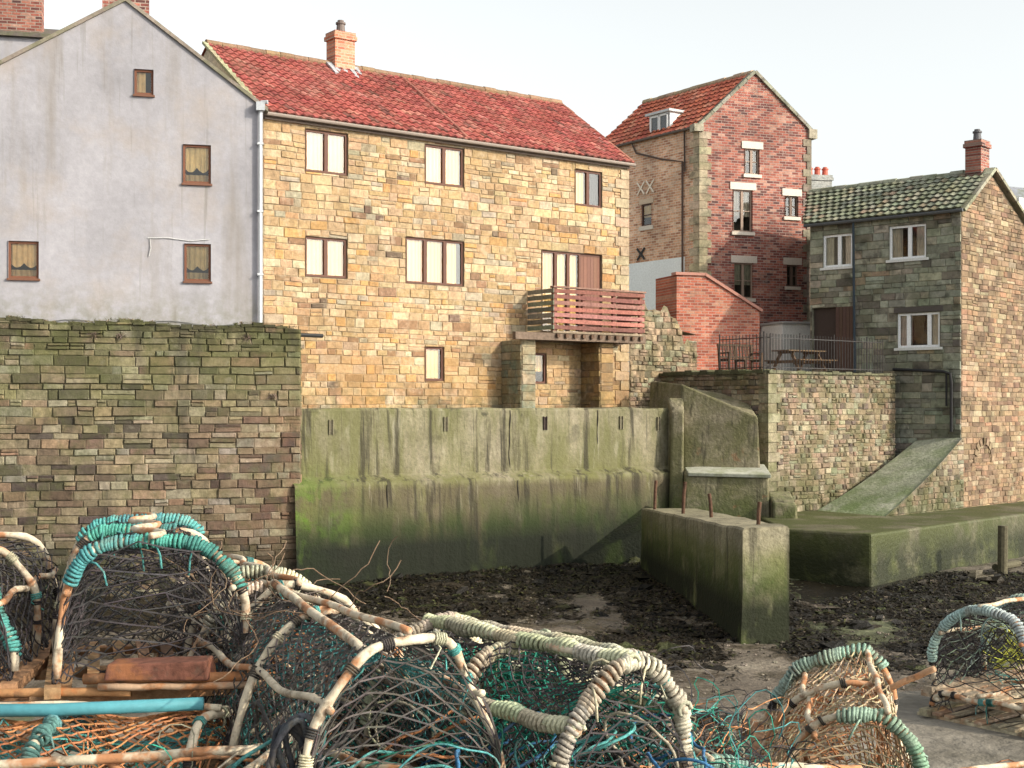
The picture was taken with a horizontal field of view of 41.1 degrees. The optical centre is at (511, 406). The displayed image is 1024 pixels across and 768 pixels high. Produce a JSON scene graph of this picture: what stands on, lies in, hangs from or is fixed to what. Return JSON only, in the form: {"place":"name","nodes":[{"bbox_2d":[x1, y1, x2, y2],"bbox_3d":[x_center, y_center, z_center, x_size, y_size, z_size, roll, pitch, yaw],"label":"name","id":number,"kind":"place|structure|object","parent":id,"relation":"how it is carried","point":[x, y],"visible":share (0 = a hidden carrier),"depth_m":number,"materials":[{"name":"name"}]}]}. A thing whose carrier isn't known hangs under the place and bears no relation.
{"place":"outdoors","nodes":[
{"label":"outdoors","id":0,"kind":"place"},
{"bbox_2d":[0,36,39,59],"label":"rendered walls","id":1,"kind":"structure","parent":0,"point":[9,46],"depth_m":36.05,"materials":[{"name":"white paint"}]},
{"bbox_2d":[0,29,57,38],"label":"slate roof","id":2,"kind":"structure","parent":1,"relation":"on","point":[23,34],"depth_m":36.03,"materials":[{"name":"grey stone"}]},
{"bbox_2d":[0,0,43,32],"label":"chimney stack","id":3,"kind":"object","parent":2,"relation":"on","point":[23,15],"visible":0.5,"depth_m":36.35,"materials":[{"name":"brick"}]},
{"bbox_2d":[0,557,1023,767],"bbox_3d":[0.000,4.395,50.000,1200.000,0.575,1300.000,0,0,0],"label":"tidal ground","id":4,"kind":"structure","parent":0,"point":[750,677],"depth_m":26.32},
{"bbox_2d":[0,316,301,597],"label":"stone retaining wall","id":5,"kind":"structure","parent":4,"relation":"on","point":[196,424],"depth_m":31.08,"materials":[{"name":"beige stone"}]},
{"bbox_2d":[0,1,262,326],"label":"rendered walls","id":6,"kind":"structure","parent":5,"relation":"on","point":[96,196],"depth_m":31.73,"materials":[{"name":"white paint"}]},
{"bbox_2d":[8,69,210,280],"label":"window frames","id":7,"kind":"structure","parent":6,"relation":"attached to","point":[184,181],"depth_m":32.08,"materials":[{"name":"brown wood"}]},
{"bbox_2d":[11,73,207,272],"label":"window interiors","id":8,"kind":"object","parent":6,"relation":"attached to","point":[195,172],"depth_m":32.40,"materials":[{"name":"beige fabric"}]},
{"bbox_2d":[11,72,207,278],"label":"curtains","id":9,"kind":"object","parent":8,"relation":"attached to","point":[25,254],"visible":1,"depth_m":32.20,"materials":[{"name":"fabric"}]},
{"bbox_2d":[0,0,267,115],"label":"roof slopes","id":10,"kind":"structure","parent":6,"relation":"on","point":[142,12],"depth_m":31.71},
{"bbox_2d":[102,0,148,13],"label":"chimney stack","id":11,"kind":"object","parent":10,"relation":"on","point":[143,5],"visible":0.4,"depth_m":31.96,"materials":[{"name":"brick"}]},
{"bbox_2d":[7,94,267,325],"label":"trim","id":12,"kind":"structure","parent":6,"relation":"attached to","point":[260,107],"depth_m":32.34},
{"bbox_2d":[202,41,254,96],"bbox_3d":[-6.969,-8.265,34.143,0.160,2.428,3.447,0,0,-37],"label":"gable coping","id":13,"kind":"object","parent":6,"relation":"attached to","point":[221,62],"visible":0.7,"depth_m":34.45,"materials":[{"name":"stone"}]},
{"bbox_2d":[6,315,296,398],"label":"wall weeds","id":14,"kind":"object","parent":5,"relation":"on","point":[248,338],"depth_m":31.02,"materials":[{"name":"green plant"}]},
{"bbox_2d":[301,333,323,337],"bbox_3d":[-4.970,-1.720,33.095,0.906,0.100,0.100,0,0,-43],"label":"black overflow pipe","id":15,"kind":"object","parent":5,"relation":"attached to","point":[313,335],"visible":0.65,"depth_m":33.16,"materials":[{"name":"black metal"}]},
{"bbox_2d":[203,50,628,407],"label":"walls","id":16,"kind":"structure","parent":4,"relation":"on","point":[377,321],"depth_m":35.64,"materials":[{"name":"stone"}]},
{"bbox_2d":[201,39,634,162],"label":"pantile roof","id":17,"kind":"structure","parent":16,"relation":"on","point":[291,84],"depth_m":37.16,"materials":[{"name":"tile"}]},
{"bbox_2d":[324,30,356,69],"bbox_3d":[-4.758,-9.650,37.925,0.720,1.400,0.600,0,0,-37],"label":"chimney stack","id":18,"kind":"object","parent":17,"relation":"on","point":[340,48],"visible":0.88,"depth_m":37.71,"materials":[{"name":"orange brick"}]},
{"bbox_2d":[336,20,345,30],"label":"chimney pots","id":19,"kind":"object","parent":18,"relation":"on","point":[340,24],"visible":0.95,"depth_m":37.82,"materials":[{"name":"beige ceramic"}]},
{"bbox_2d":[326,62,361,78],"bbox_3d":[-4.567,-9.204,37.650,1.002,0.551,0.548,0,0,-37],"label":"lead flashing","id":20,"kind":"object","parent":17,"relation":"on","point":[333,68],"visible":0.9,"depth_m":37.56,"materials":[{"name":"silver metal"}]},
{"bbox_2d":[263,111,635,168],"bbox_3d":[-1.227,-7.015,36.375,11.920,0.150,0.240,0,0,-37],"label":"gutter","id":21,"kind":"object","parent":16,"relation":"attached to","point":[418,136],"visible":0.95,"depth_m":35.85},
{"bbox_2d":[306,129,600,383],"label":"window frames","id":22,"kind":"structure","parent":16,"relation":"attached to","point":[588,270],"depth_m":36.36,"materials":[{"name":"wood"}]},
{"bbox_2d":[438,151,597,380],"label":"window interiors","id":23,"kind":"object","parent":16,"relation":"attached to","point":[593,189],"depth_m":39.13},
{"bbox_2d":[307,132,582,378],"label":"curtains","id":24,"kind":"object","parent":23,"relation":"attached to","point":[335,248],"visible":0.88,"depth_m":36.01,"materials":[{"name":"fabric"}]},
{"bbox_2d":[293,407,669,585],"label":"concrete sea wall","id":25,"kind":"structure","parent":4,"relation":"on","point":[455,504],"depth_m":34.42,"materials":[{"name":"concrete"}]},
{"bbox_2d":[329,410,660,507],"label":"wall fittings","id":26,"kind":"object","parent":25,"relation":"attached to","point":[331,425],"depth_m":35.27,"materials":[{"name":"black metal"}]},
{"bbox_2d":[501,340,612,407],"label":"balcony piers","id":27,"kind":"structure","parent":25,"relation":"on","point":[518,363],"depth_m":37.18,"materials":[{"name":"stone"}]},
{"bbox_2d":[512,286,645,344],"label":"timber balcony","id":28,"kind":"structure","parent":27,"relation":"on","point":[626,311],"depth_m":37.60,"materials":[{"name":"brown wood"}]},
{"bbox_2d":[629,298,697,407],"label":"rubble garden wall","id":29,"kind":"structure","parent":25,"relation":"on","point":[664,348],"depth_m":40.87,"materials":[{"name":"stone"}]},
{"bbox_2d":[130,557,1023,764],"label":"seaweed rocks","id":30,"kind":"object","parent":4,"relation":"on","point":[441,585],"visible":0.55,"depth_m":29.12,"materials":[{"name":"black plant"}]},
{"bbox_2d":[641,480,788,643],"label":"concrete pier","id":31,"kind":"structure","parent":4,"relation":"on","point":[729,573],"depth_m":26.80,"materials":[{"name":"concrete"}]},
{"bbox_2d":[761,501,1023,586],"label":"mossy quay base","id":32,"kind":"object","parent":4,"relation":"on","point":[844,549],"visible":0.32,"depth_m":33.73,"materials":[{"name":"concrete"}]},
{"bbox_2d":[659,369,895,511],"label":"terrace wall","id":33,"kind":"structure","parent":32,"relation":"on","point":[826,437],"depth_m":38.89,"materials":[{"name":"stone"}]},
{"bbox_2d":[719,332,770,370],"bbox_3d":[6.540,-1.520,38.415,0.042,1.080,1.979,0,0,-36],"label":"iron railing","id":34,"kind":"object","parent":33,"relation":"on","point":[746,367],"visible":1,"depth_m":38.47,"materials":[{"name":"black metal"}]},
{"bbox_2d":[763,331,882,372],"bbox_3d":[9.017,-1.520,39.251,5.332,1.080,0.040,0,0,-38],"label":"iron railing","id":35,"kind":"object","parent":33,"relation":"on","point":[833,368],"visible":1,"depth_m":39.42,"materials":[{"name":"black metal"}]},
{"bbox_2d":[818,436,963,516],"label":"concrete slipway","id":36,"kind":"structure","parent":32,"relation":"on","point":[920,476],"depth_m":38.98,"materials":[{"name":"concrete"}]},
{"bbox_2d":[802,129,1023,507],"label":"stone cottage","id":37,"kind":"structure","parent":32,"relation":"on","point":[922,276],"depth_m":41.51,"materials":[{"name":"stone"}]},
{"bbox_2d":[834,227,926,344],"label":"window interiors","id":38,"kind":"structure","parent":37,"relation":"in","point":[919,321],"depth_m":41.59,"materials":[{"name":"black glass"}]},
{"bbox_2d":[824,223,939,347],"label":"window frames","id":39,"kind":"structure","parent":37,"relation":"in","point":[910,227],"depth_m":41.14,"materials":[{"name":"white wood"}]},
{"bbox_2d":[992,525,1021,573],"bbox_3d":[12.543,3.775,34.647,0.409,1.653,2.324,0,0,29],"label":"mooring post","id":40,"kind":"object","parent":4,"relation":"on","point":[1003,564],"visible":0.81,"depth_m":33.62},
{"bbox_2d":[44,0,1023,187],"label":"sky","id":41,"kind":"structure","parent":0,"point":[889,89],"materials":[{"name":"white"}]},
{"bbox_2d":[650,381,796,519],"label":"concrete buttress","id":42,"kind":"structure","parent":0,"point":[713,443],"depth_m":37.38,"materials":[{"name":"grey concrete"}]},
{"bbox_2d":[828,691,1023,767],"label":"foreground quay","id":43,"kind":"structure","parent":0,"point":[945,744],"depth_m":6.55,"materials":[{"name":"concrete"}]},
{"bbox_2d":[0,700,239,767],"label":"lobster pot","id":44,"kind":"object","parent":43,"relation":"on","point":[93,735],"visible":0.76,"depth_m":4.20,"materials":[{"name":"fabric"}]},
{"bbox_2d":[0,532,84,701],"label":"lobster pot","id":45,"kind":"object","parent":44,"relation":"on","point":[15,672],"visible":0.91,"depth_m":4.78,"materials":[{"name":"fabric"}]},
{"bbox_2d":[0,697,203,716],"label":"turquoise pipe","id":46,"kind":"object","parent":44,"relation":"on","point":[104,707],"visible":1,"depth_m":4.17,"materials":[{"name":"teal plastic"}]},
{"bbox_2d":[29,512,266,701],"bbox_3d":[-1.293,0.675,4.817,0.741,0.539,0.989,0,0,-17],"label":"lobster pot","id":47,"kind":"object","parent":44,"relation":"on","point":[160,534],"visible":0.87,"depth_m":4.53,"materials":[{"name":"fabric"}]},
{"bbox_2d":[173,651,394,767],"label":"lobster pot","id":48,"kind":"object","parent":43,"relation":"on","point":[350,706],"visible":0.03,"depth_m":4.74,"materials":[{"name":"fabric"}]},
{"bbox_2d":[152,553,393,745],"bbox_3d":[-0.946,0.879,5.155,0.741,0.572,1.020,0,0,-26],"label":"lobster pot","id":49,"kind":"object","parent":48,"relation":"on","point":[251,568],"visible":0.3,"depth_m":5.02,"materials":[{"name":"fabric"}]},
{"bbox_2d":[238,721,375,767],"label":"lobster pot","id":50,"kind":"object","parent":43,"relation":"on","point":[360,739],"visible":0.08,"depth_m":4.47,"materials":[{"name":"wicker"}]},
{"bbox_2d":[156,579,505,767],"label":"lobster pot","id":51,"kind":"object","parent":50,"relation":"on","point":[385,640],"visible":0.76,"depth_m":4.07,"materials":[{"name":"fabric"}]},
{"bbox_2d":[276,745,413,767],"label":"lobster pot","id":52,"kind":"object","parent":50,"relation":"on","point":[344,755],"visible":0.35,"depth_m":3.97,"materials":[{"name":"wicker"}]},
{"bbox_2d":[141,536,713,767],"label":"tangled ropes","id":53,"kind":"object","parent":43,"relation":"on","point":[295,725],"visible":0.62,"depth_m":3.98,"materials":[{"name":"beige fabric"}]},
{"bbox_2d":[355,646,557,745],"bbox_3d":[-0.198,1.250,5.289,0.741,0.590,0.820,0,0,-34],"label":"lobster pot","id":54,"kind":"object","parent":43,"relation":"on","point":[438,669],"visible":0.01,"depth_m":5.23,"materials":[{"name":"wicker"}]},
{"bbox_2d":[0,579,1023,767],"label":"loose poles","id":55,"kind":"object","parent":43,"relation":"on","point":[103,688],"visible":0.67,"depth_m":4.28,"materials":[{"name":"wood"}]},
{"bbox_2d":[104,655,215,680],"bbox_3d":[-1.115,0.830,4.335,0.328,0.060,0.129,0,0,0],"label":"timber block","id":56,"kind":"object","parent":55,"relation":"on","point":[189,668],"depth_m":4.27,"materials":[{"name":"brown wood"}]},
{"bbox_2d":[135,645,1013,767],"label":"netting heap","id":57,"kind":"object","parent":43,"relation":"on","point":[729,728],"visible":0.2,"depth_m":4.56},
{"bbox_2d":[359,611,693,767],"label":"lobster pot","id":58,"kind":"object","parent":57,"relation":"on","point":[565,685],"visible":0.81,"depth_m":4.09,"materials":[{"name":"fabric"}]},
{"bbox_2d":[394,614,674,767],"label":"lobster pot","id":59,"kind":"object","parent":57,"relation":"on","point":[579,639],"visible":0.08,"depth_m":4.64,"materials":[{"name":"fabric"}]},
{"bbox_2d":[547,708,756,767],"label":"lobster pot","id":60,"kind":"object","parent":43,"relation":"on","point":[711,757],"visible":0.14,"depth_m":4.39,"materials":[{"name":"fabric"}]},
{"bbox_2d":[736,642,929,767],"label":"lobster pot","id":61,"kind":"object","parent":43,"relation":"on","point":[883,721],"visible":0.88,"depth_m":5.11,"materials":[{"name":"wicker"}]},
{"bbox_2d":[917,670,1023,736],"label":"lobster pot","id":62,"kind":"object","parent":43,"relation":"on","point":[950,711],"visible":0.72,"depth_m":6.90,"materials":[{"name":"wood"}]},
{"bbox_2d":[921,593,1023,714],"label":"lobster pot","id":63,"kind":"object","parent":62,"relation":"on","point":[970,685],"visible":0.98,"depth_m":7.03,"materials":[{"name":"fabric"}]},
{"bbox_2d":[1009,186,1023,197],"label":"slate roof","id":64,"kind":"structure","parent":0,"point":[1018,191],"depth_m":51.95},
{"bbox_2d":[1017,197,1023,208],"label":"trim","id":65,"kind":"structure","parent":64,"relation":"attached to","point":[1021,200],"depth_m":49.09,"materials":[{"name":"white paint"}]},
{"label":"terrace paving","id":66,"kind":"structure","parent":0,"visible":0},
{"bbox_2d":[618,130,699,271],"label":"side wall","id":67,"kind":"structure","parent":66,"relation":"on","point":[661,240],"depth_m":47.59,"materials":[{"name":"orange brick"}]},
{"bbox_2d":[615,127,801,371],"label":"rendered wall","id":68,"kind":"structure","parent":66,"relation":"on","point":[643,276],"depth_m":47.30,"materials":[{"name":"white paint"}]},
{"bbox_2d":[656,272,762,369],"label":"brick lean to","id":69,"kind":"object","parent":66,"relation":"on","point":[706,309],"visible":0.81,"depth_m":43.09,"materials":[{"name":"red brick"}]},
{"bbox_2d":[717,344,762,369],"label":"garden bench","id":70,"kind":"object","parent":66,"relation":"on","point":[752,359],"visible":0.69,"depth_m":40.41,"materials":[{"name":"brown wood"}]},
{"bbox_2d":[689,70,816,321],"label":"quoins and coping","id":71,"kind":"object","parent":66,"relation":"on","point":[701,198],"visible":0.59,"depth_m":46.12,"materials":[{"name":"grey stone"}]},
{"bbox_2d":[700,74,809,331],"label":"front wall","id":72,"kind":"structure","parent":66,"relation":"on","point":[753,108],"depth_m":46.82,"materials":[{"name":"red brick"}]},
{"bbox_2d":[606,70,752,145],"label":"pantile roof","id":73,"kind":"structure","parent":72,"relation":"on","point":[696,103],"depth_m":48.52,"materials":[{"name":"tile"}]},
{"bbox_2d":[645,108,684,125],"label":"dormer cheeks","id":74,"kind":"object","parent":73,"relation":"attached to","point":[673,114],"visible":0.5,"depth_m":47.53,"materials":[{"name":"white paint"}]},
{"bbox_2d":[642,113,796,297],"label":"window frames","id":75,"kind":"structure","parent":72,"relation":"attached to","point":[741,211],"depth_m":46.75,"materials":[{"name":"white wood"}]},
{"bbox_2d":[652,115,665,130],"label":"window glass","id":76,"kind":"object","parent":75,"relation":"attached to","point":[655,123],"visible":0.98,"depth_m":47.94,"materials":[{"name":"grey glass"}]},
{"bbox_2d":[644,165,794,296],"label":"window interiors","id":77,"kind":"object","parent":72,"relation":"attached to","point":[736,227],"depth_m":47.21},
{"bbox_2d":[644,151,755,284],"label":"curtains","id":78,"kind":"object","parent":77,"relation":"attached to","point":[647,209],"visible":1,"depth_m":46.75,"materials":[{"name":"fabric"}]},
{"bbox_2d":[760,321,809,371],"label":"white porch","id":79,"kind":"object","parent":66,"relation":"on","point":[785,329],"visible":0.36,"depth_m":45.72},
{"bbox_2d":[765,350,837,370],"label":"picnic table","id":80,"kind":"object","parent":66,"relation":"on","point":[821,362],"visible":0.72,"depth_m":41.26,"materials":[{"name":"brown wood"}]},
{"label":"slate roof","id":81,"kind":"object","parent":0,"visible":0},
{"bbox_2d":[811,174,833,188],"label":"chimney stack","id":82,"kind":"object","parent":81,"relation":"on","point":[821,181],"visible":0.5,"depth_m":54.85,"materials":[{"name":"white paint"}]},
{"bbox_2d":[811,167,827,174],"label":"chimney pots","id":83,"kind":"object","parent":82,"relation":"on","point":[824,170],"visible":0.71,"depth_m":55.09,"materials":[{"name":"ceramic"}]}
]}

